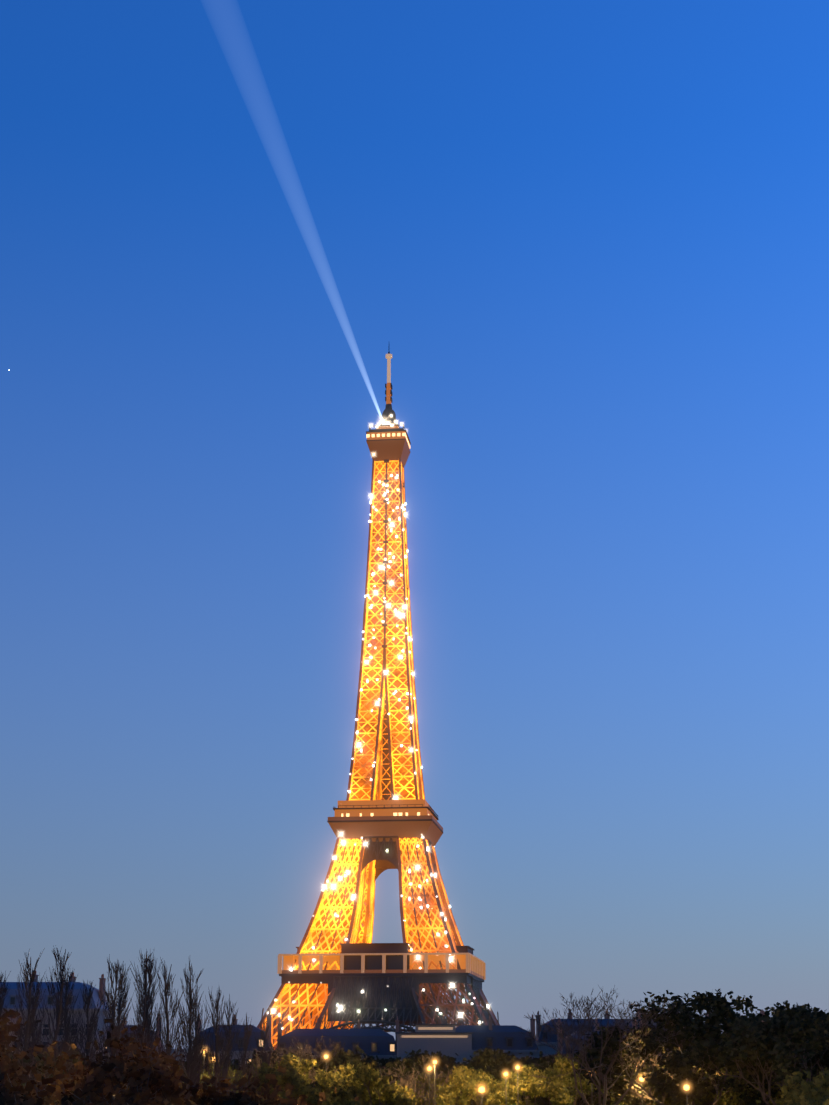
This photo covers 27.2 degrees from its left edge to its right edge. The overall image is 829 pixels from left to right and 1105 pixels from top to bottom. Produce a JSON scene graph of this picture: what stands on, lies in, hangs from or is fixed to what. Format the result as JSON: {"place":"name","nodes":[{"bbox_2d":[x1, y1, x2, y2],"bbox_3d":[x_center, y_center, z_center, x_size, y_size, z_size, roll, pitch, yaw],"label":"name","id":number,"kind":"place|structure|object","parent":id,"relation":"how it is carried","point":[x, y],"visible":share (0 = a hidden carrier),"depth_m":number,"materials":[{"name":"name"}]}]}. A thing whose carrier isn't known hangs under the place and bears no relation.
{"place":"outdoors","nodes":[
{"label":"outdoors","id":0,"kind":"place"},
{"bbox_2d":[1,1051,77,1103],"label":"tree","id":1,"kind":"object","parent":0,"point":[40,1056],"depth_m":76.45,"materials":[{"name":"plant"}]},
{"bbox_2d":[207,1061,254,1090],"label":"spring tree","id":2,"kind":"object","parent":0,"point":[234,1071],"depth_m":232.10,"materials":[{"name":"green plant"}]},
{"bbox_2d":[192,1011,273,1064],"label":"building","id":3,"kind":"structure","parent":0,"point":[256,1031],"depth_m":334.60,"materials":[{"name":"blue stone"}]},
{"bbox_2d":[274,1016,399,1062],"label":"building","id":4,"kind":"structure","parent":0,"point":[371,1042],"depth_m":339.35,"materials":[{"name":"blue stone"}]},
{"bbox_2d":[264,462,457,1049],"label":"tower lattice","id":5,"kind":"object","parent":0,"point":[398,705],"visible":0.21,"depth_m":682.36,"materials":[{"name":"orange metal"}]},
{"bbox_2d":[272,475,488,1028],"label":"sparkle lights","id":6,"kind":"object","parent":5,"relation":"attached to","point":[401,745],"depth_m":679.13},
{"bbox_2d":[277,352,485,1023],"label":"eiffel tower platforms","id":7,"kind":"object","parent":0,"point":[401,819],"visible":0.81,"depth_m":643.86,"materials":[{"name":"brown metal"}]},
{"bbox_2d":[0,0,828,1048],"label":"sky","id":8,"kind":"structure","parent":0,"point":[586,242],"materials":[{"name":"blue"}]},
{"bbox_2d":[441,1014,541,1060],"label":"building","id":9,"kind":"structure","parent":0,"point":[507,1038],"depth_m":340.03,"materials":[{"name":"blue stone"}]},
{"bbox_2d":[556,1018,637,1058],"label":"building","id":10,"kind":"structure","parent":0,"point":[560,1046],"depth_m":338.39,"materials":[{"name":"grey stone"}]},
{"bbox_2d":[535,1009,708,1056],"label":"building","id":11,"kind":"structure","parent":0,"point":[546,1050],"depth_m":378.61,"materials":[{"name":"blue stone"}]},
{"bbox_2d":[570,989,767,1104],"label":"tree","id":12,"kind":"object","parent":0,"point":[714,1019],"depth_m":193.09,"materials":[{"name":"green plant"}]},
{"bbox_2d":[682,1000,828,1104],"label":"tree","id":13,"kind":"object","parent":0,"point":[806,1026],"depth_m":180.00,"materials":[{"name":"green plant"}]},
{"bbox_3d":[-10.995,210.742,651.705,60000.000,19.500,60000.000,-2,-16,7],"label":"ground","id":14,"kind":"structure","parent":0,"visible":0},
{"bbox_2d":[0,971,14,1058],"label":"poplar tree","id":15,"kind":"object","parent":14,"relation":"on","point":[1,989],"visible":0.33,"depth_m":143.35,"materials":[{"name":"brown plant"}]},
{"bbox_2d":[0,974,14,1064],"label":"poplar tree","id":16,"kind":"object","parent":14,"relation":"on","point":[5,989],"visible":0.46,"depth_m":201.50,"materials":[{"name":"brown plant"}]},
{"bbox_2d":[2,949,64,1091],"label":"poplar tree","id":17,"kind":"object","parent":14,"relation":"on","point":[27,1030],"visible":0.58,"depth_m":131.40,"materials":[{"name":"brown plant"}]},
{"bbox_2d":[20,970,53,1087],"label":"poplar tree","id":18,"kind":"object","parent":14,"relation":"on","point":[32,1002],"visible":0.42,"depth_m":176.50,"materials":[{"name":"brown plant"}]},
{"bbox_2d":[0,970,111,1061],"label":"building","id":19,"kind":"structure","parent":14,"relation":"on","point":[14,1000],"depth_m":325.32,"materials":[{"name":"blue"}]},
{"bbox_2d":[40,969,84,1092],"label":"poplar tree","id":20,"kind":"object","parent":14,"relation":"on","point":[66,1019],"visible":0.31,"depth_m":190.95,"materials":[{"name":"brown plant"}]},
{"bbox_2d":[30,945,96,1091],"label":"poplar tree","id":21,"kind":"object","parent":14,"relation":"on","point":[59,1004],"visible":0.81,"depth_m":144.82,"materials":[{"name":"brown plant"}]},
{"bbox_2d":[36,1048,95,1084],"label":"tree","id":22,"kind":"object","parent":14,"relation":"on","point":[83,1062],"depth_m":253.47,"materials":[{"name":"brown plant"}]},
{"bbox_2d":[65,980,105,1102],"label":"poplar tree","id":23,"kind":"object","parent":14,"relation":"on","point":[87,1009],"visible":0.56,"depth_m":152.55,"materials":[{"name":"brown plant"}]},
{"bbox_2d":[0,1008,192,1104],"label":"brown tree","id":24,"kind":"object","parent":14,"relation":"on","point":[11,1067],"depth_m":63.03,"materials":[{"name":"plant"}]},
{"bbox_2d":[84,954,137,1104],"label":"poplar tree","id":25,"kind":"object","parent":14,"relation":"on","point":[113,1014],"visible":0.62,"depth_m":139.60,"materials":[{"name":"brown plant"}]},
{"bbox_2d":[97,961,133,1067],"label":"poplar tree","id":26,"kind":"object","parent":14,"relation":"on","point":[120,1000],"visible":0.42,"depth_m":201.42,"materials":[{"name":"grey plant"}]},
{"bbox_2d":[105,1017,163,1059],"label":"building","id":27,"kind":"structure","parent":14,"relation":"on","point":[129,1031],"depth_m":337.18,"materials":[{"name":"grey stone"}]},
{"bbox_2d":[115,949,162,1089],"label":"poplar tree","id":28,"kind":"object","parent":14,"relation":"on","point":[144,999],"visible":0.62,"depth_m":148.08,"materials":[{"name":"grey plant"}]},
{"bbox_2d":[130,958,177,1099],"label":"poplar tree","id":29,"kind":"object","parent":14,"relation":"on","point":[156,1031],"visible":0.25,"depth_m":186.15,"materials":[{"name":"grey plant"}]},
{"bbox_2d":[135,957,191,1094],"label":"poplar tree","id":30,"kind":"object","parent":14,"relation":"on","point":[166,990],"visible":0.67,"depth_m":143.22,"materials":[{"name":"grey plant"}]},
{"bbox_2d":[0,1039,358,1104],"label":"bushes","id":31,"kind":"object","parent":14,"relation":"on","point":[91,1091],"depth_m":56.94,"materials":[{"name":"plant"}]},
{"bbox_2d":[169,1060,210,1075],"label":"tree","id":32,"kind":"object","parent":14,"relation":"on","point":[191,1065],"depth_m":249.01,"materials":[{"name":"plant"}]},
{"bbox_2d":[165,961,219,1100],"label":"poplar tree","id":33,"kind":"object","parent":14,"relation":"on","point":[192,1076],"visible":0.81,"depth_m":150.46,"materials":[{"name":"brown plant"}]},
{"bbox_2d":[184,990,214,1083],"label":"poplar tree","id":34,"kind":"object","parent":14,"relation":"on","point":[195,1021],"visible":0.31,"depth_m":205.26,"materials":[{"name":"grey plant"}]},
{"bbox_2d":[180,1051,218,1065],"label":"tree","id":35,"kind":"object","parent":14,"relation":"on","point":[199,1057],"depth_m":278.53,"materials":[{"name":"plant"}]},
{"bbox_2d":[199,1073,234,1098],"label":"spring tree","id":36,"kind":"object","parent":14,"relation":"on","point":[204,1082],"depth_m":222.44,"materials":[{"name":"green plant"}]},
{"bbox_2d":[198,987,239,1099],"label":"poplar tree","id":37,"kind":"object","parent":14,"relation":"on","point":[218,1042],"visible":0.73,"depth_m":161.94,"materials":[{"name":"grey plant"}]},
{"bbox_2d":[202,1058,245,1072],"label":"tree","id":38,"kind":"object","parent":14,"relation":"on","point":[231,1063],"depth_m":259.43,"materials":[{"name":"green plant"}]},
{"bbox_2d":[209,994,243,1095],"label":"poplar tree","id":39,"kind":"object","parent":14,"relation":"on","point":[229,1026],"visible":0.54,"depth_m":195.47,"materials":[{"name":"grey plant"}]},
{"bbox_2d":[234,1015,260,1100],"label":"poplar tree","id":40,"kind":"object","parent":14,"relation":"on","point":[245,1044],"visible":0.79,"depth_m":169.23,"materials":[{"name":"grey plant"}]},
{"bbox_2d":[242,1052,275,1071],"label":"tree","id":41,"kind":"object","parent":14,"relation":"on","point":[253,1058],"depth_m":259.08,"materials":[{"name":"green plant"}]},
{"bbox_2d":[249,1021,274,1075],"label":"poplar tree","id":42,"kind":"object","parent":14,"relation":"on","point":[263,1057],"visible":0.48,"depth_m":214.66,"materials":[{"name":"grey plant"}]},
{"bbox_2d":[245,1048,281,1060],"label":"tree","id":43,"kind":"object","parent":14,"relation":"on","point":[274,1052],"visible":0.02,"depth_m":282.20,"materials":[{"name":"green plant"}]},
{"bbox_2d":[236,1053,307,1089],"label":"tree","id":44,"kind":"object","parent":14,"relation":"on","point":[269,1065],"depth_m":251.85,"materials":[{"name":"green plant"}]},
{"bbox_2d":[231,1069,336,1104],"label":"spring tree","id":45,"kind":"object","parent":14,"relation":"on","point":[282,1079],"depth_m":178.75,"materials":[{"name":"green plant"}]},
{"bbox_2d":[237,1062,332,1104],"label":"spring tree","id":46,"kind":"object","parent":14,"relation":"on","point":[267,1069],"visible":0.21,"depth_m":182.14,"materials":[{"name":"green plant"}]},
{"bbox_2d":[248,1043,336,1084],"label":"bare tree","id":47,"kind":"object","parent":14,"relation":"on","point":[315,1057],"visible":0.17,"depth_m":236.71,"materials":[{"name":"brown plant"}]},
{"bbox_2d":[291,1051,317,1077],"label":"tree","id":48,"kind":"object","parent":14,"relation":"on","point":[305,1061],"visible":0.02,"depth_m":255.44,"materials":[{"name":"green plant"}]},
{"bbox_2d":[271,1052,342,1103],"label":"spring tree","id":49,"kind":"object","parent":14,"relation":"on","point":[321,1077],"depth_m":222.27,"materials":[{"name":"green plant"}]},
{"bbox_2d":[272,1035,365,1082],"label":"bare tree","id":50,"kind":"object","parent":14,"relation":"on","point":[320,1056],"visible":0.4,"depth_m":247.64,"materials":[{"name":"brown plant"}]},
{"bbox_2d":[311,1052,340,1083],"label":"tree","id":51,"kind":"object","parent":14,"relation":"on","point":[330,1067],"visible":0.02,"depth_m":247.53,"materials":[{"name":"green plant"}]},
{"bbox_2d":[300,1046,385,1103],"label":"tree","id":52,"kind":"object","parent":14,"relation":"on","point":[348,1056],"depth_m":246.03,"materials":[{"name":"green plant"}]},
{"bbox_2d":[325,1062,417,1104],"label":"spring tree","id":53,"kind":"object","parent":14,"relation":"on","point":[352,1091],"depth_m":215.93,"materials":[{"name":"green plant"}]},
{"bbox_2d":[332,1062,414,1104],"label":"spring tree","id":54,"kind":"object","parent":14,"relation":"on","point":[345,1075],"depth_m":225.68,"materials":[{"name":"green plant"}]},
{"bbox_2d":[367,1051,379,1068],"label":"tree","id":55,"kind":"object","parent":14,"relation":"on","point":[373,1058],"depth_m":271.91,"materials":[{"name":"green plant"}]},
{"bbox_2d":[365,1054,389,1070],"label":"tree","id":56,"kind":"object","parent":14,"relation":"on","point":[379,1061],"depth_m":267.54,"materials":[{"name":"green plant"}]},
{"bbox_2d":[257,458,499,1048],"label":"tower","id":57,"kind":"structure","parent":14,"relation":"on","point":[453,1008],"depth_m":661.87,"materials":[{"name":"orange metal"}]},
{"bbox_2d":[370,1066,402,1104],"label":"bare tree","id":58,"kind":"object","parent":14,"relation":"on","point":[389,1072],"visible":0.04,"depth_m":236.20,"materials":[{"name":"brown plant"}]},
{"bbox_2d":[385,1055,400,1061],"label":"tree","id":59,"kind":"object","parent":14,"relation":"on","point":[390,1059],"depth_m":273.01,"materials":[{"name":"green plant"}]},
{"bbox_2d":[391,1065,426,1103],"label":"bare tree","id":60,"kind":"object","parent":14,"relation":"on","point":[409,1077],"visible":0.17,"depth_m":237.51,"materials":[{"name":"brown plant"}]},
{"bbox_2d":[400,1069,437,1104],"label":"bare tree","id":61,"kind":"object","parent":14,"relation":"on","point":[411,1078],"visible":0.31,"depth_m":234.57,"materials":[{"name":"brown plant"}]},
{"bbox_2d":[381,1049,458,1075],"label":"tree","id":62,"kind":"object","parent":14,"relation":"on","point":[447,1060],"visible":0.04,"depth_m":262.79,"materials":[{"name":"green plant"}]},
{"bbox_2d":[385,1071,456,1104],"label":"spring tree","id":63,"kind":"object","parent":14,"relation":"on","point":[427,1086],"depth_m":240.27,"materials":[{"name":"green plant"}]},
{"bbox_2d":[384,1056,457,1104],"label":"bare tree","id":64,"kind":"object","parent":14,"relation":"on","point":[431,1073],"visible":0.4,"depth_m":237.10,"materials":[{"name":"brown plant"}]},
{"bbox_2d":[380,1054,470,1104],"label":"tree","id":65,"kind":"object","parent":14,"relation":"on","point":[408,1063],"visible":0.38,"depth_m":245.05,"materials":[{"name":"green plant"}]},
{"bbox_2d":[395,1024,473,1103],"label":"building","id":66,"kind":"structure","parent":14,"relation":"on","point":[446,1039],"depth_m":321.89,"materials":[{"name":"grey stone"}]},
{"bbox_2d":[203,1047,688,1104],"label":"street lamps","id":67,"kind":"object","parent":14,"relation":"on","point":[482,1088],"depth_m":224.00,"materials":[{"name":"grey metal"}]},
{"bbox_2d":[434,1052,471,1104],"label":"tree","id":68,"kind":"object","parent":14,"relation":"on","point":[466,1063],"depth_m":273.11,"materials":[{"name":"green plant"}]},
{"bbox_2d":[433,1064,519,1104],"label":"spring tree","id":69,"kind":"object","parent":14,"relation":"on","point":[466,1080],"depth_m":229.69,"materials":[{"name":"green plant"}]},
{"bbox_2d":[443,1051,512,1104],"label":"tree","id":70,"kind":"object","parent":14,"relation":"on","point":[479,1065],"depth_m":253.28,"materials":[{"name":"green plant"}]},
{"bbox_2d":[463,1047,522,1100],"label":"tree","id":71,"kind":"object","parent":14,"relation":"on","point":[485,1052],"depth_m":254.61,"materials":[{"name":"green plant"}]},
{"bbox_2d":[460,1052,528,1104],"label":"tree","id":72,"kind":"object","parent":14,"relation":"on","point":[510,1066],"depth_m":252.11,"materials":[{"name":"green plant"}]},
{"bbox_2d":[512,1052,541,1061],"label":"tree","id":73,"kind":"object","parent":14,"relation":"on","point":[531,1053],"depth_m":273.12,"materials":[{"name":"green plant"}]},
{"bbox_2d":[508,1051,550,1104],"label":"tree","id":74,"kind":"object","parent":14,"relation":"on","point":[527,1063],"visible":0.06,"depth_m":256.88,"materials":[{"name":"green plant"}]},
{"bbox_2d":[484,1063,575,1104],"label":"spring tree","id":75,"kind":"object","parent":14,"relation":"on","point":[528,1083],"depth_m":229.69,"materials":[{"name":"green plant"}]},
{"bbox_2d":[524,1053,542,1067],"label":"tree","id":76,"kind":"object","parent":14,"relation":"on","point":[534,1060],"depth_m":263.18,"materials":[{"name":"green plant"}]},
{"bbox_2d":[519,1054,612,1104],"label":"spring tree","id":77,"kind":"object","parent":14,"relation":"on","point":[565,1065],"depth_m":236.27,"materials":[{"name":"green plant"}]},
{"bbox_2d":[528,1053,608,1104],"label":"tree","id":78,"kind":"object","parent":14,"relation":"on","point":[544,1065],"depth_m":245.86,"materials":[{"name":"green plant"}]},
{"bbox_2d":[531,1051,616,1104],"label":"tree","id":79,"kind":"object","parent":14,"relation":"on","point":[596,1091],"depth_m":245.99,"materials":[{"name":"green plant"}]},
{"bbox_2d":[518,985,696,1104],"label":"bare tree","id":80,"kind":"object","parent":14,"relation":"on","point":[577,1041],"visible":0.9,"depth_m":191.32,"materials":[{"name":"brown plant"}]},
{"bbox_2d":[567,1019,701,1104],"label":"bare tree","id":81,"kind":"object","parent":14,"relation":"on","point":[650,1089],"visible":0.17,"depth_m":203.37,"materials":[{"name":"brown plant"}]},
{"bbox_2d":[610,1078,667,1104],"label":"spring tree","id":82,"kind":"object","parent":14,"relation":"on","point":[613,1099],"depth_m":232.91,"materials":[{"name":"green plant"}]},
{"bbox_2d":[626,1056,657,1074],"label":"tree","id":83,"kind":"object","parent":14,"relation":"on","point":[646,1064],"visible":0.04,"depth_m":260.40,"materials":[{"name":"green plant"}]},
{"bbox_2d":[613,1066,706,1104],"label":"spring tree","id":84,"kind":"object","parent":14,"relation":"on","point":[655,1094],"depth_m":208.34,"materials":[{"name":"green plant"}]},
{"bbox_2d":[693,1067,772,1104],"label":"spring tree","id":85,"kind":"object","parent":14,"relation":"on","point":[711,1096],"depth_m":205.59,"materials":[{"name":"green plant"}]},
{"bbox_2d":[676,990,792,1056],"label":"tree","id":86,"kind":"object","parent":14,"relation":"on","point":[748,1002],"depth_m":226.85,"materials":[{"name":"green plant"}]},
{"bbox_2d":[717,1071,783,1104],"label":"spring tree","id":87,"kind":"object","parent":14,"relation":"on","point":[727,1097],"depth_m":190.75,"materials":[{"name":"green plant"}]},
{"bbox_2d":[756,1087,799,1104],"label":"bush","id":88,"kind":"object","parent":14,"relation":"on","point":[783,1095],"visible":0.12,"depth_m":149.40,"materials":[{"name":"green plant"}]},
{"bbox_2d":[751,1004,828,1091],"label":"tree","id":89,"kind":"object","parent":14,"relation":"on","point":[814,1072],"depth_m":203.17,"materials":[{"name":"green plant"}]},
{"bbox_2d":[775,1067,828,1104],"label":"bush","id":90,"kind":"object","parent":14,"relation":"on","point":[796,1078],"depth_m":141.81,"materials":[{"name":"green plant"}]},
{"bbox_2d":[787,1094,823,1104],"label":"bush","id":91,"kind":"object","parent":14,"relation":"on","point":[803,1102],"visible":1,"depth_m":115.01,"materials":[{"name":"green plant"}]},
{"bbox_2d":[787,1089,828,1104],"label":"bush","id":92,"kind":"object","parent":14,"relation":"on","point":[795,1103],"depth_m":133.19,"materials":[{"name":"green plant"}]},
{"bbox_2d":[791,1078,828,1104],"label":"bush","id":93,"kind":"object","parent":14,"relation":"on","point":[812,1093],"visible":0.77,"depth_m":122.64,"materials":[{"name":"green plant"}]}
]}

